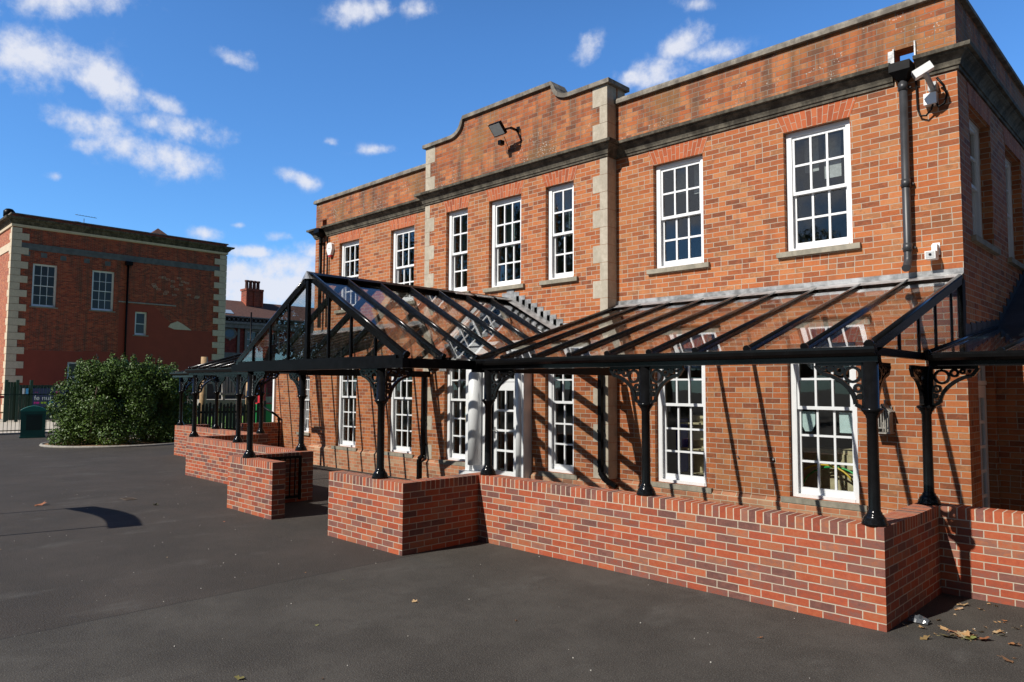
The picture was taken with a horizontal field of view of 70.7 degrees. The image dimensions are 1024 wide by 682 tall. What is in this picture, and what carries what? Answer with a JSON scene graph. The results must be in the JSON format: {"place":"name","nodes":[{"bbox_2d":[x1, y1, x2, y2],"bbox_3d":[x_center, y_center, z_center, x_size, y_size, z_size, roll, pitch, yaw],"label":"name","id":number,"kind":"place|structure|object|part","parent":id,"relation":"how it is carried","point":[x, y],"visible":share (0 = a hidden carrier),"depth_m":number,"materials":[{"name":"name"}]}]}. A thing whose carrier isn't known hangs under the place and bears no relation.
{"place":"outdoors","nodes":[
{"label":"outdoors","id":0,"kind":"place"},
{"bbox_2d":[0,419,98,432],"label":"pale paving","id":1,"kind":"structure","parent":0,"point":[17,426],"depth_m":34.27,"materials":[{"name":"grey concrete"}]},
{"bbox_2d":[56,416,242,430],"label":"lawn","id":2,"kind":"structure","parent":0,"point":[197,422],"depth_m":39.73,"materials":[{"name":"green plant"}]},
{"bbox_2d":[199,357,207,423],"bbox_3d":[-12.030,2.176,28.089,0.270,3.122,0.270,-3,-5,44],"label":"timber post","id":3,"kind":"object","parent":2,"relation":"on","point":[203,397],"visible":0.43,"depth_m":28.01,"materials":[{"name":"brown wood"}]},
{"bbox_2d":[187,377,245,427],"bbox_3d":[-12.266,2.565,30.109,1.610,2.600,2.100,-3,-5,44],"label":"playhouse","id":4,"kind":"object","parent":2,"relation":"on","point":[227,392],"visible":0.3,"depth_m":29.80,"materials":[{"name":"grey wood"}]},
{"bbox_2d":[218,408,232,427],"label":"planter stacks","id":5,"kind":"object","parent":2,"relation":"on","point":[225,418],"visible":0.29,"depth_m":30.27,"materials":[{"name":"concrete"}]},
{"bbox_2d":[186,401,265,429],"bbox_3d":[-11.026,3.001,27.575,3.178,1.420,0.259,3,-5,-36],"label":"picket fence","id":6,"kind":"object","parent":2,"relation":"on","point":[228,415],"visible":0.39,"depth_m":27.53,"materials":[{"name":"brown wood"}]},
{"bbox_2d":[245,383,247,422],"bbox_3d":[-10.682,2.736,29.140,0.196,2.152,0.190,-3,-5,44],"label":"timber post","id":7,"kind":"object","parent":2,"relation":"on","point":[246,401],"visible":0.14,"depth_m":29.08,"materials":[{"name":"brown wood"}]},
{"bbox_2d":[255,378,271,422],"bbox_3d":[-10.103,2.603,29.731,0.420,2.500,0.800,-3,-5,44],"label":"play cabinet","id":8,"kind":"object","parent":2,"relation":"on","point":[268,400],"visible":0.2,"depth_m":29.57,"materials":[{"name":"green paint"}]},
{"bbox_2d":[223,280,313,407],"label":"ornate building","id":9,"kind":"structure","parent":0,"point":[237,327],"depth_m":68.39,"materials":[{"name":"brick"}]},
{"bbox_2d":[224,328,237,339],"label":"oval window","id":10,"kind":"structure","parent":9,"relation":"in","point":[229,332],"depth_m":65.53,"materials":[{"name":"glass"}]},
{"bbox_2d":[250,312,251,342],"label":"downpipe","id":11,"kind":"object","parent":9,"relation":"attached to","point":[250,327],"visible":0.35,"depth_m":62.78,"materials":[{"name":"black metal"}]},
{"bbox_2d":[0,408,1023,681],"bbox_3d":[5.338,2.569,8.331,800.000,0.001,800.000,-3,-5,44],"label":"ground","id":12,"kind":"structure","parent":0,"point":[100,580],"depth_m":6.44,"materials":[{"name":"grey asphalt"}]},
{"bbox_2d":[19,406,45,437],"bbox_3d":[-18.191,3.063,27.408,0.840,1.200,0.620,3,-4,-33],"label":"litter bin","id":13,"kind":"object","parent":12,"relation":"on","point":[33,422],"visible":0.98,"depth_m":27.16,"materials":[{"name":"green plastic"}]},
{"bbox_2d":[26,414,42,429],"bbox_3d":[-18.015,3.059,27.177,0.560,0.580,0.040,3,-4,-33],"label":"door panel","id":14,"kind":"structure","parent":13,"relation":"in","point":[32,422],"depth_m":27.17,"materials":[{"name":"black plastic"}]},
{"bbox_2d":[3,380,137,421],"bbox_3d":[-24.526,3.350,40.654,0.160,2.250,6.830,-3,-5,44],"label":"boarded fence","id":15,"kind":"object","parent":12,"relation":"on","point":[10,410],"visible":0.23,"depth_m":38.62,"materials":[{"name":"green paint"}]},
{"bbox_2d":[32,388,68,406],"bbox_3d":[-25.246,3.122,39.727,0.030,1.020,1.960,-3,-5,44],"label":"banner","id":16,"kind":"object","parent":15,"relation":"attached to","point":[37,397],"visible":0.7,"depth_m":39.37,"materials":[{"name":"purple plastic"}]},
{"bbox_2d":[39,437,173,447],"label":"bed kerb","id":17,"kind":"structure","parent":12,"relation":"on","point":[116,446],"depth_m":23.16,"materials":[{"name":"concrete"}]},
{"bbox_2d":[43,438,172,445],"bbox_3d":[-13.504,3.498,24.971,3.931,0.001,4.667,-3,-5,44],"label":"planting bed","id":18,"kind":"object","parent":12,"relation":"on","point":[140,443],"visible":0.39,"depth_m":24.27,"materials":[{"name":"brown soil"}]},
{"bbox_2d":[45,352,197,445],"bbox_3d":[-13.528,1.977,25.102,3.529,3.133,4.637,-3,-5,44],"label":"laurel bush","id":19,"kind":"object","parent":18,"relation":"on","point":[145,390],"visible":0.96,"depth_m":24.26,"materials":[{"name":"green plant"}]},
{"bbox_2d":[0,212,234,418],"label":"brick annexe","id":20,"kind":"structure","parent":12,"relation":"on","point":[63,283],"depth_m":45.72,"materials":[{"name":"red brick"}]},
{"bbox_2d":[3,208,14,216],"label":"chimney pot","id":21,"kind":"object","parent":20,"relation":"on","point":[6,211],"visible":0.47,"depth_m":46.91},
{"bbox_2d":[29,263,57,308],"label":"window","id":22,"kind":"structure","parent":20,"relation":"in","point":[55,272],"depth_m":43.42,"materials":[{"name":"white paint"}]},
{"bbox_2d":[67,362,75,383],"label":"window","id":23,"kind":"structure","parent":20,"relation":"in","point":[68,362],"depth_m":44.08,"materials":[{"name":"white paint"}]},
{"bbox_2d":[89,270,114,312],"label":"window","id":24,"kind":"structure","parent":20,"relation":"in","point":[112,286],"depth_m":45.68,"materials":[{"name":"white paint"}]},
{"bbox_2d":[124,261,132,358],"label":"downpipe","id":25,"kind":"object","parent":20,"relation":"attached to","point":[128,263],"visible":0.8,"depth_m":46.34,"materials":[{"name":"black metal"}]},
{"bbox_2d":[133,312,148,336],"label":"window","id":26,"kind":"structure","parent":20,"relation":"in","point":[145,313],"depth_m":47.25,"materials":[{"name":"white paint"}]},
{"bbox_2d":[151,229,166,234],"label":"tiled roof","id":27,"kind":"structure","parent":20,"relation":"on","point":[158,231],"depth_m":54.48,"materials":[{"name":"brown tile"}]},
{"bbox_2d":[120,497,135,499],"bbox_3d":[-6.756,2.779,12.714,0.300,0.007,0.200,-3,-5,44],"label":"drain cover","id":28,"kind":"object","parent":12,"relation":"on","point":[130,498],"visible":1,"depth_m":12.71,"materials":[{"name":"metal"}]},
{"bbox_2d":[0,387,268,434],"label":"metal railing","id":29,"kind":"object","parent":12,"relation":"on","point":[32,394],"visible":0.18,"depth_m":29.45,"materials":[{"name":"black metal"}]},
{"bbox_2d":[174,422,312,519],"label":"garden wall","id":30,"kind":"structure","parent":12,"relation":"on","point":[258,485],"depth_m":12.69,"materials":[{"name":"red brick"}]},
{"bbox_2d":[263,406,279,446],"bbox_3d":[-7.624,2.708,22.774,0.582,1.329,0.076,0,-4,-1],"label":"handrail","id":31,"kind":"object","parent":30,"relation":"attached to","point":[272,412],"visible":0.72,"depth_m":22.77,"materials":[{"name":"black metal"}]},
{"bbox_2d":[266,455,307,499],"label":"metal gate","id":32,"kind":"structure","parent":30,"relation":"attached to","point":[299,474],"depth_m":12.48,"materials":[{"name":"black metal"}]},
{"bbox_2d":[170,268,1023,526],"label":"glazed canopy","id":33,"kind":"object","parent":30,"relation":"on","point":[318,352],"visible":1,"depth_m":9.34,"materials":[{"name":"black metal"}]},
{"bbox_2d":[49,484,1006,670],"bbox_3d":[-2.804,2.535,8.514,15.789,0.006,6.787,-3,-5,44],"label":"loose grit","id":34,"kind":"object","parent":12,"relation":"on","point":[469,599],"visible":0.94,"depth_m":6.75,"materials":[{"name":"grey gravel"}]},
{"bbox_2d":[275,0,1023,520],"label":"school building","id":35,"kind":"structure","parent":12,"relation":"on","point":[777,164],"depth_m":11.01,"materials":[{"name":"orange brick"}]},
{"bbox_2d":[272,379,275,421],"bbox_3d":[-7.649,1.876,23.244,0.100,1.450,0.100,-3,-5,44],"label":"corner post","id":36,"kind":"object","parent":35,"relation":"attached to","point":[274,400],"visible":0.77,"depth_m":23.20,"materials":[{"name":"white paint"}]},
{"bbox_2d":[296,376,309,435],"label":"window","id":37,"kind":"structure","parent":35,"relation":"in","point":[306,424],"depth_m":22.07,"materials":[{"name":"white paint"}]},
{"bbox_2d":[314,228,325,327],"bbox_3d":[-4.975,-1.618,18.615,0.240,2.560,0.240,-3,-5,44],"label":"downpipe","id":38,"kind":"object","parent":35,"relation":"attached to","point":[320,233],"visible":0.64,"depth_m":18.61,"materials":[{"name":"black metal"}]},
{"bbox_2d":[325,237,328,326],"bbox_3d":[-4.741,-1.515,18.476,0.043,2.340,0.044,-3,-5,44],"label":"downpipe","id":39,"kind":"object","parent":35,"relation":"attached to","point":[326,295],"visible":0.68,"depth_m":18.47,"materials":[{"name":"black metal"}]},
{"bbox_2d":[326,242,334,256],"bbox_3d":[-4.641,-2.329,18.440,0.260,0.360,0.086,-3,-5,44],"label":"alarm box","id":40,"kind":"object","parent":35,"relation":"attached to","point":[330,248],"visible":1,"depth_m":18.39,"materials":[{"name":"white plastic"}]},
{"bbox_2d":[331,369,357,450],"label":"window","id":41,"kind":"structure","parent":35,"relation":"in","point":[341,442],"depth_m":17.89,"materials":[{"name":"white paint"}]},
{"bbox_2d":[334,240,359,313],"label":"window","id":42,"kind":"structure","parent":35,"relation":"in","point":[345,246],"depth_m":18.11,"materials":[{"name":"white paint"}]},
{"bbox_2d":[384,377,413,457],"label":"window","id":43,"kind":"structure","parent":35,"relation":"in","point":[394,448],"depth_m":16.32,"materials":[{"name":"white paint"}]},
{"bbox_2d":[385,226,415,306],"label":"window","id":44,"kind":"structure","parent":35,"relation":"in","point":[396,244],"depth_m":16.54,"materials":[{"name":"white paint"}]},
{"bbox_2d":[416,377,425,478],"bbox_3d":[-1.883,1.808,15.045,0.155,2.200,0.122,-3,-5,44],"label":"downpipe","id":45,"kind":"object","parent":35,"relation":"attached to","point":[420,457],"visible":0.82,"depth_m":15.00,"materials":[{"name":"black metal"}]},
{"bbox_2d":[438,356,465,465],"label":"window","id":46,"kind":"structure","parent":35,"relation":"in","point":[451,417],"depth_m":14.66,"materials":[{"name":"white paint"}]},
{"bbox_2d":[449,209,470,292],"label":"window","id":47,"kind":"structure","parent":35,"relation":"in","point":[452,216],"depth_m":14.88,"materials":[{"name":"white paint"}]},
{"bbox_2d":[483,195,524,292],"bbox_3d":[-0.089,-1.839,13.737,1.077,1.771,0.260,-3,-5,44],"label":"window","id":48,"kind":"structure","parent":35,"relation":"in","point":[496,285],"depth_m":13.85,"materials":[{"name":"white paint"}]},
{"bbox_2d":[493,382,514,476],"bbox_3d":[-0.050,1.709,13.536,0.890,1.875,0.104,-3,-5,44],"label":"door","id":49,"kind":"structure","parent":35,"relation":"in","point":[507,386],"depth_m":13.68,"materials":[{"name":"white paint"}]},
{"bbox_2d":[488,120,520,152],"bbox_3d":[-0.138,-3.817,13.481,0.405,0.476,0.478,-3,-5,44],"label":"floodlight","id":50,"kind":"object","parent":35,"relation":"attached to","point":[497,128],"visible":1,"depth_m":13.43,"materials":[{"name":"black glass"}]},
{"bbox_2d":[538,353,578,479],"bbox_3d":[0.872,1.281,12.575,0.867,2.156,0.260,-3,-5,44],"label":"window","id":51,"kind":"structure","parent":35,"relation":"in","point":[553,466],"depth_m":12.70,"materials":[{"name":"white paint"}]},
{"bbox_2d":[539,182,578,284],"bbox_3d":[0.888,-1.895,12.778,0.867,1.771,0.260,-3,-5,44],"label":"window","id":52,"kind":"structure","parent":35,"relation":"in","point":[553,278],"depth_m":12.90,"materials":[{"name":"white paint"}]},
{"bbox_2d":[597,375,617,488],"bbox_3d":[1.537,1.430,11.661,0.123,1.842,0.424,3,-4,-32],"label":"downpipe","id":53,"kind":"object","parent":35,"relation":"attached to","point":[601,461],"visible":0.91,"depth_m":11.76,"materials":[{"name":"black metal"}]},
{"bbox_2d":[646,155,709,274],"bbox_3d":[2.657,-1.974,11.392,1.107,1.771,0.260,-3,-5,44],"label":"window","id":54,"kind":"structure","parent":35,"relation":"in","point":[663,266],"depth_m":11.48,"materials":[{"name":"white paint"}]},
{"bbox_2d":[651,349,712,492],"bbox_3d":[2.641,1.202,11.189,1.107,2.156,0.260,-3,-5,44],"label":"window","id":55,"kind":"structure","parent":35,"relation":"in","point":[663,475],"depth_m":11.26,"materials":[{"name":"white paint"}]},
{"bbox_2d":[676,415,703,475],"bbox_3d":[3.083,1.895,11.689,0.740,1.350,0.350,-3,-5,44],"label":"bookcase","id":56,"kind":"object","parent":35,"relation":"on","point":[698,459],"visible":0.22,"depth_m":11.89,"materials":[{"name":"beige wood"}]},
{"bbox_2d":[802,411,814,430],"bbox_3d":[4.076,1.104,9.925,0.200,0.275,0.004,-3,-5,44],"label":"paper sheet","id":57,"kind":"object","parent":35,"relation":"attached to","point":[808,420],"visible":1,"depth_m":9.92,"materials":[{"name":"white paper"}]},
{"bbox_2d":[776,119,860,258],"bbox_3d":[4.201,-2.063,9.877,1.117,1.771,0.260,-3,-5,44],"label":"window","id":58,"kind":"structure","parent":35,"relation":"in","point":[795,248],"depth_m":9.92,"materials":[{"name":"white paint"}]},
{"bbox_2d":[781,343,867,511],"bbox_3d":[4.184,1.113,9.674,1.117,2.156,0.260,-3,-5,44],"label":"window","id":59,"kind":"structure","parent":35,"relation":"in","point":[798,489],"depth_m":9.74,"materials":[{"name":"white paint"}]},
{"bbox_2d":[803,464,852,483],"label":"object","id":60,"kind":"object","parent":35,"relation":"on","point":[841,470],"visible":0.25,"depth_m":10.05,"materials":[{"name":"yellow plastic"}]},
{"bbox_2d":[803,466,852,482],"bbox_3d":[4.478,2.114,10.053,0.908,0.728,0.148,-3,-5,44],"label":"hoop","id":61,"kind":"object","parent":35,"relation":"on","point":[813,471],"visible":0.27,"depth_m":10.21,"materials":[{"name":"green plastic"}]},
{"bbox_2d":[803,446,853,491],"bbox_3d":[4.752,2.023,10.338,1.000,0.940,0.420,-3,-5,44],"label":"table","id":62,"kind":"object","parent":35,"relation":"on","point":[844,455],"visible":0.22,"depth_m":10.30,"materials":[{"name":"brown wood"}]},
{"bbox_3d":[4.611,2.023,10.195,0.960,0.840,0.019,-3,-5,44],"label":"cupboard door","id":63,"kind":"part","parent":62,"relation":"part of","materials":[{"name":"brown wood"}]},
{"bbox_2d":[839,412,851,432],"bbox_3d":[4.443,1.083,9.564,0.200,0.275,0.004,-3,-5,44],"label":"paper sheet","id":64,"kind":"object","parent":35,"relation":"attached to","point":[845,419],"visible":0.79,"depth_m":9.57,"materials":[{"name":"white paper"}]},
{"bbox_2d":[878,400,894,433],"bbox_3d":[4.640,0.944,9.001,0.208,0.418,0.175,-3,-5,44],"label":"wall lantern","id":65,"kind":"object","parent":35,"relation":"attached to","point":[885,422],"depth_m":8.96,"materials":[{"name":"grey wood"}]},
{"bbox_2d":[888,59,916,271],"bbox_3d":[4.872,-2.152,8.947,0.240,2.623,0.240,-3,-5,44],"label":"downpipe","id":66,"kind":"object","parent":35,"relation":"attached to","point":[899,72],"visible":0.98,"depth_m":8.93,"materials":[{"name":"black metal"}]},
{"bbox_2d":[911,60,947,116],"bbox_3d":[5.005,-3.169,8.719,0.376,0.802,0.470,-3,-5,44],"label":"security camera","id":67,"kind":"object","parent":35,"relation":"attached to","point":[930,99],"visible":0.99,"depth_m":8.74,"materials":[{"name":"white plastic"}]},
{"bbox_2d":[924,242,939,260],"bbox_3d":[5.069,-1.089,8.700,0.120,0.215,0.209,-3,-5,44],"label":"security camera","id":68,"kind":"object","parent":35,"relation":"attached to","point":[933,253],"visible":1,"depth_m":8.66,"materials":[{"name":"white plastic"}]},
{"bbox_2d":[978,385,989,507],"bbox_3d":[5.943,1.530,9.142,0.104,1.935,0.890,-3,-5,44],"label":"door","id":69,"kind":"structure","parent":35,"relation":"in","point":[981,388],"depth_m":9.40,"materials":[{"name":"white paint"}]},
{"bbox_2d":[969,119,1000,255],"bbox_3d":[6.064,-2.078,9.489,0.315,1.771,1.382,-3,-5,44],"label":"window","id":70,"kind":"structure","parent":35,"relation":"in","point":[977,237],"depth_m":9.88,"materials":[{"name":"white paint"}]},
{"bbox_2d":[1005,158,1023,270],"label":"window","id":71,"kind":"structure","parent":35,"relation":"in","point":[1011,260],"depth_m":11.38,"materials":[{"name":"white paint"}]},
{"bbox_2d":[328,470,1023,631],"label":"garden wall","id":72,"kind":"structure","parent":12,"relation":"on","point":[908,561],"depth_m":7.10,"materials":[{"name":"red brick"}]},
{"bbox_2d":[907,614,930,624],"bbox_3d":[3.505,2.379,6.210,0.166,0.066,0.106,-3,-5,44],"label":"plastic wrapper","id":73,"kind":"object","parent":12,"relation":"on","point":[919,618],"visible":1,"depth_m":6.18,"materials":[{"name":"grey"}]},
{"bbox_2d":[920,635,932,639],"bbox_3d":[3.324,2.378,5.796,0.103,0.023,0.060,-19,4,10],"label":"fallen leaf","id":74,"kind":"object","parent":12,"relation":"on","point":[924,637],"visible":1,"depth_m":5.79,"materials":[{"name":"brown plant"}]},
{"bbox_2d":[0,0,1023,307],"label":"sky","id":75,"kind":"structure","parent":0,"point":[220,121],"materials":[{"name":"blue"}]},
{"bbox_3d":[3.683,2.384,5.839,0.160,0.036,0.093,-15,-25,26],"label":"fallen leaf","id":76,"kind":"object","parent":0,"visible":0},
{"bbox_2d":[961,630,969,635],"bbox_3d":[3.681,2.379,5.852,0.083,0.032,0.143,1,10,44],"label":"fallen leaf","id":77,"kind":"object","parent":76,"relation":"on","point":[967,633],"visible":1,"depth_m":5.86,"materials":[{"name":"brown plant"}]}
]}

